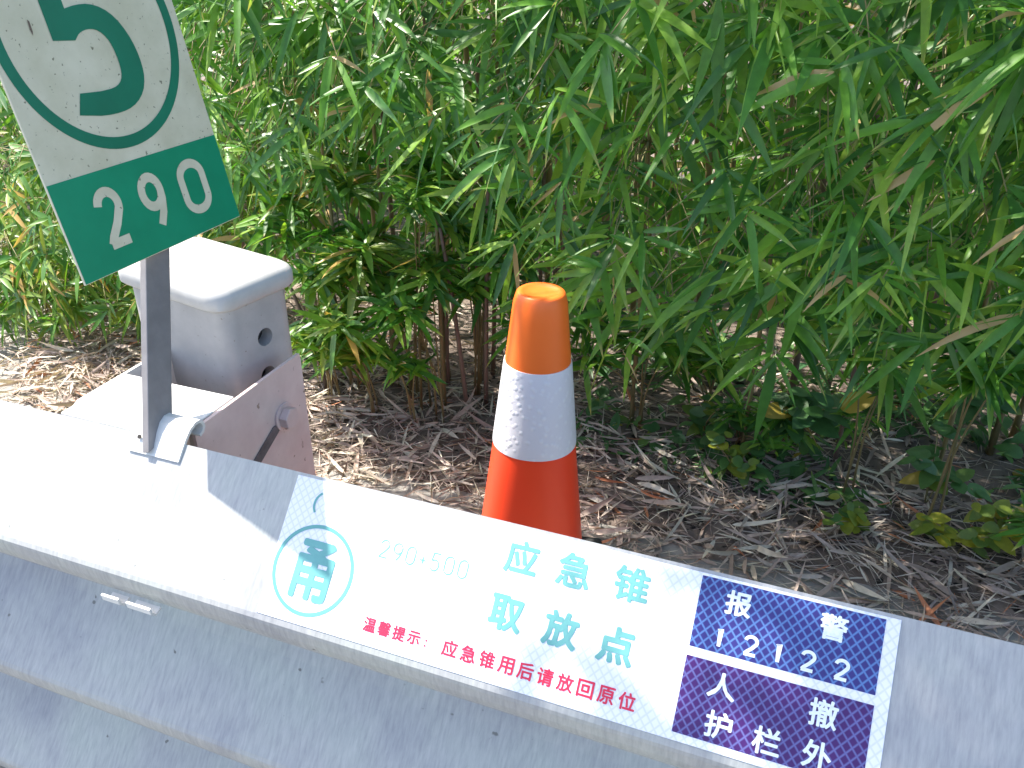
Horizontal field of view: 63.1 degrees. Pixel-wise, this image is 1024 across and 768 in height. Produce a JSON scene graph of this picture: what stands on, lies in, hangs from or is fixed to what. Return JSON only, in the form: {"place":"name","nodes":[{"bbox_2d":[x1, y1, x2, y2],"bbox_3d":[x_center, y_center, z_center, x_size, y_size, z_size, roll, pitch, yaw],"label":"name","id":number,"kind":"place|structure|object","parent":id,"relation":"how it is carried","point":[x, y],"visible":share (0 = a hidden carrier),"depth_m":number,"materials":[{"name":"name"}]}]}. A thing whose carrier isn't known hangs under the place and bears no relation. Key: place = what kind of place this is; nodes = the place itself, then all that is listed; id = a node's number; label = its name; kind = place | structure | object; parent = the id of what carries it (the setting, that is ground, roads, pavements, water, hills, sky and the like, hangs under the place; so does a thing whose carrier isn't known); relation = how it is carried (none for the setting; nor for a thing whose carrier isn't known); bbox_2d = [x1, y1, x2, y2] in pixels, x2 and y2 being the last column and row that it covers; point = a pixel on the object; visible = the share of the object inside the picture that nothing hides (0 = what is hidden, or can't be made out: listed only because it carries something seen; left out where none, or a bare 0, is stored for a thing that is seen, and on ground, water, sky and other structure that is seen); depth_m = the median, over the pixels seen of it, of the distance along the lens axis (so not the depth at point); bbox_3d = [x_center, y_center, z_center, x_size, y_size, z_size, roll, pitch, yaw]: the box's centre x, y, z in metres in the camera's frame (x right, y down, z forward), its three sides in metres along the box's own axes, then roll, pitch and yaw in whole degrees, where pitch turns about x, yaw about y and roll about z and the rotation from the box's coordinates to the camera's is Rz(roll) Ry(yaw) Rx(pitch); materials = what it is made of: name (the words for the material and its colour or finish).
{"place":"outdoors","nodes":[
{"label":"outdoors","id":0,"kind":"place"},
{"bbox_2d":[0,241,1023,644],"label":"concrete strip","id":1,"kind":"object","parent":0,"point":[676,549],"depth_m":2.14,"materials":[{"name":"grey concrete"}]},
{"bbox_2d":[0,85,57,237],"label":"bamboo plant","id":2,"kind":"object","parent":1,"relation":"on","point":[10,127],"visible":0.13,"depth_m":3.40,"materials":[{"name":"green plant"}]},
{"bbox_2d":[0,84,116,273],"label":"bamboo plant","id":3,"kind":"object","parent":1,"relation":"on","point":[14,139],"visible":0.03,"depth_m":3.12,"materials":[{"name":"green plant"}]},
{"bbox_2d":[0,148,124,326],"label":"bamboo plant","id":4,"kind":"object","parent":1,"relation":"on","point":[4,223],"visible":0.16,"depth_m":3.02,"materials":[{"name":"green plant"}]},
{"bbox_2d":[0,144,129,327],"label":"bamboo plant","id":5,"kind":"object","parent":1,"relation":"on","point":[18,197],"visible":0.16,"depth_m":2.75,"materials":[{"name":"green plant"}]},
{"bbox_2d":[0,227,135,354],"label":"bamboo plant","id":6,"kind":"object","parent":1,"relation":"on","point":[23,290],"visible":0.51,"depth_m":2.82,"materials":[{"name":"green plant"}]},
{"bbox_2d":[0,197,225,345],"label":"bamboo plant","id":7,"kind":"object","parent":1,"relation":"on","point":[52,283],"visible":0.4,"depth_m":2.75,"materials":[{"name":"green plant"}]},
{"bbox_2d":[105,160,255,342],"bbox_3d":[-1.178,-0.491,2.849,0.852,0.706,0.621,0,29,0],"label":"bamboo plant","id":8,"kind":"object","parent":1,"relation":"on","point":[131,296],"visible":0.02,"depth_m":2.85,"materials":[{"name":"green plant"}]},
{"bbox_2d":[118,237,292,446],"bbox_3d":[-0.463,0.318,1.513,0.236,1.154,0.156,18,34,28],"label":"rail post","id":9,"kind":"object","parent":1,"relation":"on","point":[230,333],"visible":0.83,"depth_m":1.21,"materials":[{"name":"grey paint"}]},
{"bbox_2d":[61,353,315,475],"bbox_3d":[-0.449,0.192,1.272,0.216,0.446,0.262,10,30,18],"label":"rail bracket","id":10,"kind":"object","parent":9,"relation":"attached to","point":[264,419],"visible":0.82,"depth_m":1.16,"materials":[{"name":"silver metal"}]},
{"bbox_2d":[192,34,264,235],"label":"bamboo plant","id":11,"kind":"object","parent":1,"relation":"on","point":[232,163],"depth_m":2.98,"materials":[{"name":"green plant"}]},
{"bbox_2d":[0,400,1023,767],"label":"guardrail","id":12,"kind":"object","parent":1,"relation":"on","point":[208,666],"depth_m":1.04,"materials":[{"name":"metal"}]},
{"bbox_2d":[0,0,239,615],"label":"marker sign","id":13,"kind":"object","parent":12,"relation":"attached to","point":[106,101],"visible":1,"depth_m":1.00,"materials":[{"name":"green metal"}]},
{"bbox_2d":[256,475,901,767],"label":"rail sticker","id":14,"kind":"object","parent":12,"relation":"attached to","point":[759,676],"visible":1,"depth_m":0.83,"materials":[{"name":"white plastic"}]},
{"bbox_2d":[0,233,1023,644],"bbox_3d":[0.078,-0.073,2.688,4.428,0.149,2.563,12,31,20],"label":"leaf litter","id":15,"kind":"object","parent":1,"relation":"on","point":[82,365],"visible":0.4,"depth_m":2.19,"materials":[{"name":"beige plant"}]},
{"bbox_2d":[482,282,601,543],"bbox_3d":[0.045,0.141,1.708,0.320,0.714,0.320,5,29,6],"label":"traffic cone","id":16,"kind":"object","parent":1,"relation":"on","point":[532,479],"visible":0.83,"depth_m":1.60,"materials":[{"name":"orange plastic"}]},
{"bbox_2d":[1,33,1023,617],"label":"soil bed","id":17,"kind":"object","parent":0,"point":[877,465],"visible":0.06,"depth_m":2.26,"materials":[{"name":"brown soil"}]},
{"bbox_2d":[75,269,138,343],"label":"bamboo plant","id":18,"kind":"object","parent":17,"relation":"on","point":[131,309],"visible":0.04,"depth_m":2.68,"materials":[{"name":"green plant"}]},
{"bbox_2d":[0,4,352,261],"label":"bamboo plant","id":19,"kind":"object","parent":17,"relation":"on","point":[3,99],"visible":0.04,"depth_m":2.84,"materials":[{"name":"green plant"}]},
{"bbox_2d":[195,112,365,297],"bbox_3d":[-0.887,-0.545,2.836,0.959,0.770,0.537,12,31,21],"label":"bamboo plant","id":20,"kind":"object","parent":17,"relation":"on","point":[220,233],"visible":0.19,"depth_m":2.63,"materials":[{"name":"green plant"}]},
{"bbox_2d":[172,0,395,253],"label":"bamboo plant","id":21,"kind":"object","parent":17,"relation":"on","point":[214,111],"visible":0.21,"depth_m":2.13,"materials":[{"name":"green plant"}]},
{"bbox_2d":[228,198,343,305],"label":"dwarf bamboo","id":22,"kind":"object","parent":17,"relation":"on","point":[270,222],"visible":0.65,"depth_m":2.50,"materials":[{"name":"green plant"}]},
{"bbox_2d":[283,4,321,257],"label":"bamboo plant","id":23,"kind":"object","parent":17,"relation":"on","point":[295,79],"visible":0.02,"depth_m":2.76,"materials":[{"name":"green plant"}]},
{"bbox_2d":[288,284,327,390],"bbox_3d":[-0.623,-0.145,2.550,0.111,0.383,0.014,11,31,19],"label":"bamboo cane","id":24,"kind":"object","parent":17,"relation":"on","point":[324,379],"visible":0.26,"depth_m":2.51,"materials":[{"name":"plant"}]},
{"bbox_2d":[174,0,453,378],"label":"bamboo plant","id":25,"kind":"object","parent":17,"relation":"on","point":[239,16],"visible":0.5,"depth_m":2.03,"materials":[{"name":"green plant"}]},
{"bbox_2d":[247,132,394,331],"bbox_3d":[-0.539,-0.377,2.560,0.474,0.767,0.398,0,29,0],"label":"dwarf bamboo","id":26,"kind":"object","parent":17,"relation":"on","point":[354,177],"visible":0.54,"depth_m":2.41,"materials":[{"name":"green plant"}]},
{"bbox_2d":[289,304,360,403],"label":"dwarf bamboo","id":27,"kind":"object","parent":17,"relation":"on","point":[306,332],"visible":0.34,"depth_m":2.37,"materials":[{"name":"green plant"}]},
{"bbox_2d":[284,250,375,369],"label":"dwarf bamboo","id":28,"kind":"object","parent":17,"relation":"on","point":[339,282],"visible":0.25,"depth_m":2.41,"materials":[{"name":"green plant"}]},
{"bbox_2d":[269,221,396,390],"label":"dwarf bamboo","id":29,"kind":"object","parent":17,"relation":"on","point":[326,234],"visible":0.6,"depth_m":2.38,"materials":[{"name":"green plant"}]},
{"bbox_2d":[319,240,353,388],"bbox_3d":[-0.531,-0.202,2.538,0.072,0.501,0.014,11,31,20],"label":"bamboo cane","id":30,"kind":"object","parent":17,"relation":"on","point":[350,374],"visible":0.27,"depth_m":2.61,"materials":[{"name":"plant"}]},
{"bbox_2d":[290,289,394,416],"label":"dwarf bamboo","id":31,"kind":"object","parent":17,"relation":"on","point":[326,315],"visible":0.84,"depth_m":2.31,"materials":[{"name":"green plant"}]},
{"bbox_2d":[183,0,505,295],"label":"bamboo plant","id":32,"kind":"object","parent":17,"relation":"on","point":[364,157],"visible":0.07,"depth_m":2.43,"materials":[{"name":"green plant"}]},
{"bbox_2d":[176,0,576,242],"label":"bamboo plant","id":33,"kind":"object","parent":17,"relation":"on","point":[208,4],"visible":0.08,"depth_m":2.56,"materials":[{"name":"green plant"}]},
{"bbox_2d":[304,213,473,397],"bbox_3d":[-0.328,-0.203,2.457,0.503,0.588,0.414,0,29,0],"label":"dwarf bamboo","id":34,"kind":"object","parent":17,"relation":"on","point":[371,249],"visible":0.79,"depth_m":2.30,"materials":[{"name":"green plant"}]},
{"bbox_2d":[350,228,437,385],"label":"dwarf bamboo","id":35,"kind":"object","parent":17,"relation":"on","point":[387,288],"visible":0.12,"depth_m":2.45,"materials":[{"name":"green plant"}]},
{"bbox_2d":[372,0,424,351],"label":"bamboo plant","id":36,"kind":"object","parent":17,"relation":"on","point":[391,214],"visible":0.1,"depth_m":2.65,"materials":[{"name":"green plant"}]},
{"bbox_2d":[364,331,447,424],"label":"dwarf bamboo","id":37,"kind":"object","parent":17,"relation":"on","point":[414,367],"visible":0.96,"depth_m":2.29,"materials":[{"name":"green plant"}]},
{"bbox_2d":[228,0,593,385],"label":"bamboo plant","id":38,"kind":"object","parent":17,"relation":"on","point":[410,97],"visible":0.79,"depth_m":1.80,"materials":[{"name":"green plant"}]},
{"bbox_2d":[352,245,484,422],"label":"dwarf bamboo","id":39,"kind":"object","parent":17,"relation":"on","point":[386,307],"visible":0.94,"depth_m":2.25,"materials":[{"name":"green plant"}]},
{"bbox_2d":[377,162,470,409],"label":"dwarf bamboo","id":40,"kind":"object","parent":17,"relation":"on","point":[414,207],"visible":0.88,"depth_m":2.15,"materials":[{"name":"green plant"}]},
{"bbox_2d":[371,118,485,379],"bbox_3d":[-0.205,-0.337,2.390,0.361,0.872,0.324,0,29,0],"label":"dwarf bamboo","id":41,"kind":"object","parent":17,"relation":"on","point":[411,161],"visible":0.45,"depth_m":2.22,"materials":[{"name":"green plant"}]},
{"bbox_2d":[434,217,446,405],"bbox_3d":[-0.205,-0.196,2.398,0.014,0.620,0.014,-11,31,-20],"label":"bamboo cane","id":42,"kind":"object","parent":17,"relation":"on","point":[442,356],"visible":0.6,"depth_m":2.43,"materials":[{"name":"plant"}]},
{"bbox_2d":[437,222,468,410],"bbox_3d":[-0.166,-0.181,2.378,0.082,0.601,0.014,11,31,20],"label":"bamboo cane","id":43,"kind":"object","parent":17,"relation":"on","point":[461,363],"visible":0.69,"depth_m":2.39,"materials":[{"name":"plant"}]},
{"bbox_2d":[474,51,480,360],"bbox_3d":[-0.105,-0.499,2.519,0.042,1.000,0.014,11,31,20],"label":"bamboo cane","id":44,"kind":"object","parent":17,"relation":"on","point":[479,57],"visible":0.01,"depth_m":2.59,"materials":[{"name":"green plant"}]},
{"bbox_2d":[403,174,567,395],"bbox_3d":[-0.080,-0.270,2.419,0.473,0.712,0.363,0,29,0],"label":"dwarf bamboo","id":45,"kind":"object","parent":17,"relation":"on","point":[464,226],"visible":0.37,"depth_m":2.29,"materials":[{"name":"green plant"}]},
{"bbox_2d":[484,142,489,404],"bbox_3d":[-0.071,-0.281,2.342,0.032,0.800,0.014,11,31,20],"label":"bamboo cane","id":46,"kind":"object","parent":17,"relation":"on","point":[486,313],"visible":0.48,"depth_m":2.41,"materials":[{"name":"plant"}]},
{"bbox_2d":[291,0,687,235],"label":"bamboo plant","id":47,"kind":"object","parent":17,"relation":"on","point":[492,72],"visible":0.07,"depth_m":2.29,"materials":[{"name":"green plant"}]},
{"bbox_2d":[446,227,536,338],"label":"dwarf bamboo","id":48,"kind":"object","parent":17,"relation":"on","point":[482,293],"visible":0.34,"depth_m":2.33,"materials":[{"name":"green plant"}]},
{"bbox_2d":[462,24,526,354],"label":"bamboo plant","id":49,"kind":"object","parent":17,"relation":"on","point":[466,54],"visible":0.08,"depth_m":2.52,"materials":[{"name":"green plant"}]},
{"bbox_2d":[488,0,504,159],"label":"bamboo plant","id":50,"kind":"object","parent":17,"relation":"on","point":[497,62],"visible":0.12,"depth_m":2.32,"materials":[{"name":"green plant"}]},
{"bbox_2d":[491,48,503,374],"bbox_3d":[-0.044,-0.459,2.452,0.052,1.000,0.014,11,31,20],"label":"bamboo cane","id":51,"kind":"object","parent":17,"relation":"on","point":[493,361],"visible":0.18,"depth_m":2.63,"materials":[{"name":"plant"}]},
{"bbox_2d":[456,213,558,300],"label":"dwarf bamboo","id":52,"kind":"object","parent":17,"relation":"on","point":[493,265],"visible":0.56,"depth_m":2.19,"materials":[{"name":"green plant"}]},
{"bbox_2d":[0,0,1021,328],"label":"bamboo thicket","id":53,"kind":"object","parent":17,"relation":"on","point":[576,190],"visible":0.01,"depth_m":3.43,"materials":[{"name":"green plant"}]},
{"bbox_2d":[361,0,686,283],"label":"bamboo plant","id":54,"kind":"object","parent":17,"relation":"on","point":[554,64],"visible":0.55,"depth_m":1.74,"materials":[{"name":"green plant"}]},
{"bbox_2d":[538,88,547,281],"bbox_3d":[0.087,-0.438,2.407,0.032,1.000,0.014,11,31,20],"label":"bamboo cane","id":55,"kind":"object","parent":17,"relation":"on","point":[540,273],"visible":0.2,"depth_m":2.34,"materials":[{"name":"green plant"}]},
{"bbox_2d":[483,275,618,368],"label":"dwarf bamboo","id":56,"kind":"object","parent":17,"relation":"on","point":[581,329],"visible":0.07,"depth_m":2.27,"materials":[{"name":"green plant"}]},
{"bbox_2d":[544,160,568,281],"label":"bamboo plant","id":57,"kind":"object","parent":17,"relation":"on","point":[548,180],"visible":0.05,"depth_m":2.53,"materials":[{"name":"green plant"}]},
{"bbox_2d":[557,135,560,284],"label":"bamboo cane","id":58,"kind":"object","parent":17,"relation":"on","point":[558,269],"visible":0.02,"depth_m":2.42,"materials":[{"name":"green plant"}]},
{"bbox_2d":[596,60,604,363],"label":"bamboo plant","id":59,"kind":"object","parent":17,"relation":"on","point":[601,169],"visible":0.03,"depth_m":2.46,"materials":[{"name":"green plant"}]},
{"bbox_2d":[379,0,854,424],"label":"bamboo plant","id":60,"kind":"object","parent":17,"relation":"on","point":[660,15],"visible":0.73,"depth_m":1.67,"materials":[{"name":"green plant"}]},
{"bbox_2d":[599,55,639,377],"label":"bamboo plant","id":61,"kind":"object","parent":17,"relation":"on","point":[633,304],"visible":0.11,"depth_m":2.41,"materials":[{"name":"green plant"}]},
{"bbox_2d":[571,311,712,428],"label":"dwarf bamboo","id":62,"kind":"object","parent":17,"relation":"on","point":[664,352],"visible":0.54,"depth_m":2.24,"materials":[{"name":"green plant"}]},
{"bbox_2d":[464,0,861,309],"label":"bamboo plant","id":63,"kind":"object","parent":17,"relation":"on","point":[745,144],"visible":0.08,"depth_m":2.22,"materials":[{"name":"green plant"}]},
{"bbox_2d":[689,2,714,389],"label":"bamboo plant","id":64,"kind":"object","parent":17,"relation":"on","point":[708,168],"visible":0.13,"depth_m":2.28,"materials":[{"name":"green plant"}]},
{"bbox_2d":[647,321,763,405],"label":"dwarf bamboo","id":65,"kind":"object","parent":17,"relation":"on","point":[714,372],"visible":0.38,"depth_m":2.28,"materials":[{"name":"green plant"}]},
{"bbox_2d":[667,394,753,435],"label":"broadleaf weed","id":66,"kind":"object","parent":17,"relation":"on","point":[700,415],"visible":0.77,"depth_m":2.31,"materials":[{"name":"green plant"}]},
{"bbox_2d":[695,18,748,380],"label":"bamboo plant","id":67,"kind":"object","parent":17,"relation":"on","point":[733,164],"visible":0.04,"depth_m":2.37,"materials":[{"name":"green plant"}]},
{"bbox_2d":[706,431,766,488],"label":"broadleaf weed","id":68,"kind":"object","parent":17,"relation":"on","point":[737,467],"visible":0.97,"depth_m":2.15,"materials":[{"name":"green plant"}]},
{"bbox_2d":[492,0,1005,445],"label":"bamboo plant","id":69,"kind":"object","parent":17,"relation":"on","point":[819,36],"visible":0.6,"depth_m":1.55,"materials":[{"name":"green plant"}]},
{"bbox_2d":[705,390,797,457],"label":"dwarf bamboo","id":70,"kind":"object","parent":17,"relation":"on","point":[767,443],"visible":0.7,"depth_m":2.21,"materials":[{"name":"green plant"}]},
{"bbox_2d":[551,0,1017,342],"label":"bamboo plant","id":71,"kind":"object","parent":17,"relation":"on","point":[792,22],"visible":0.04,"depth_m":2.11,"materials":[{"name":"green plant"}]},
{"bbox_2d":[550,0,1023,461],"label":"bamboo plant","id":72,"kind":"object","parent":17,"relation":"on","point":[967,169],"visible":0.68,"depth_m":1.43,"materials":[{"name":"green plant"}]},
{"bbox_2d":[575,303,1023,551],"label":"ground cover","id":73,"kind":"object","parent":17,"relation":"on","point":[798,468],"visible":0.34,"depth_m":2.28,"materials":[{"name":"green plant"}]},
{"bbox_2d":[746,386,874,446],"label":"broadleaf weed","id":74,"kind":"object","parent":17,"relation":"on","point":[814,414],"visible":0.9,"depth_m":2.15,"materials":[{"name":"green plant"}]},
{"bbox_2d":[788,0,846,394],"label":"bamboo plant","id":75,"kind":"object","parent":17,"relation":"on","point":[796,361],"visible":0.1,"depth_m":2.45,"materials":[{"name":"green plant"}]},
{"bbox_2d":[758,389,893,455],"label":"dwarf bamboo","id":76,"kind":"object","parent":17,"relation":"on","point":[806,439],"visible":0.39,"depth_m":2.18,"materials":[{"name":"green plant"}]},
{"bbox_2d":[819,490,870,534],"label":"broadleaf weed","id":77,"kind":"object","parent":17,"relation":"on","point":[853,518],"visible":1,"depth_m":1.99,"materials":[{"name":"green plant"}]},
{"bbox_2d":[686,0,1023,356],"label":"bamboo plant","id":78,"kind":"object","parent":17,"relation":"on","point":[884,25],"visible":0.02,"depth_m":2.00,"materials":[{"name":"green plant"}]},
{"bbox_2d":[706,0,1023,490],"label":"bamboo plant","id":79,"kind":"object","parent":17,"relation":"on","point":[981,84],"visible":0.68,"depth_m":1.37,"materials":[{"name":"green plant"}]},
{"bbox_2d":[824,18,918,389],"bbox_3d":[0.512,-0.925,1.339,1.367,2.886,1.346,0,29,0],"label":"bamboo plant","id":80,"kind":"object","parent":17,"relation":"on","point":[866,167],"depth_m":2.14,"materials":[{"name":"green plant"}]},
{"bbox_2d":[808,326,937,492],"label":"dwarf bamboo","id":81,"kind":"object","parent":17,"relation":"on","point":[909,360],"visible":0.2,"depth_m":1.92,"materials":[{"name":"green plant"}]},
{"bbox_2d":[821,47,1023,352],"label":"bamboo plant","id":82,"kind":"object","parent":17,"relation":"on","point":[951,259],"visible":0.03,"depth_m":2.01,"materials":[{"name":"green plant"}]},
{"bbox_2d":[894,39,980,405],"bbox_3d":[0.636,-1.061,0.671,2.076,3.765,1.077,-20,34,-32],"label":"bamboo plant","id":83,"kind":"object","parent":17,"relation":"on","point":[902,392],"visible":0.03,"depth_m":2.34,"materials":[{"name":"green plant"}]},
{"bbox_2d":[897,421,992,502],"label":"broadleaf weed","id":84,"kind":"object","parent":17,"relation":"on","point":[929,474],"visible":0.91,"depth_m":2.00,"materials":[{"name":"green plant"}]},
{"bbox_2d":[874,0,1023,383],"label":"bamboo plant","id":85,"kind":"object","parent":17,"relation":"on","point":[1012,325],"visible":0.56,"depth_m":1.43,"materials":[{"name":"green plant"}]},
{"bbox_2d":[908,512,1015,559],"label":"broadleaf weed","id":86,"kind":"object","parent":17,"relation":"on","point":[977,539],"visible":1,"depth_m":1.90,"materials":[{"name":"green plant"}]},
{"bbox_2d":[907,301,1023,536],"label":"dwarf bamboo","id":87,"kind":"object","parent":17,"relation":"on","point":[1013,382],"visible":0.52,"depth_m":1.68,"materials":[{"name":"green plant"}]},
{"bbox_2d":[944,357,1023,443],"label":"broadleaf weed","id":88,"kind":"object","parent":17,"relation":"on","point":[978,400],"visible":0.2,"depth_m":2.17,"materials":[{"name":"green plant"}]},
{"bbox_2d":[963,499,1023,541],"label":"broadleaf weed","id":89,"kind":"object","parent":17,"relation":"on","point":[998,512],"visible":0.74,"depth_m":1.92,"materials":[{"name":"green plant"}]},
{"bbox_2d":[985,374,1023,455],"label":"bamboo plant","id":90,"kind":"object","parent":17,"relation":"on","point":[993,439],"visible":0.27,"depth_m":2.27,"materials":[{"name":"green plant"}]},
{"bbox_2d":[991,489,1023,550],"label":"dwarf bamboo","id":91,"kind":"object","parent":17,"relation":"on","point":[1019,530],"visible":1,"depth_m":1.76,"materials":[{"name":"green plant"}]},
{"bbox_2d":[222,0,853,32],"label":"ground","id":92,"kind":"structure","parent":0,"point":[488,17],"depth_m":17.32,"materials":[{"name":"soil"}]}
]}

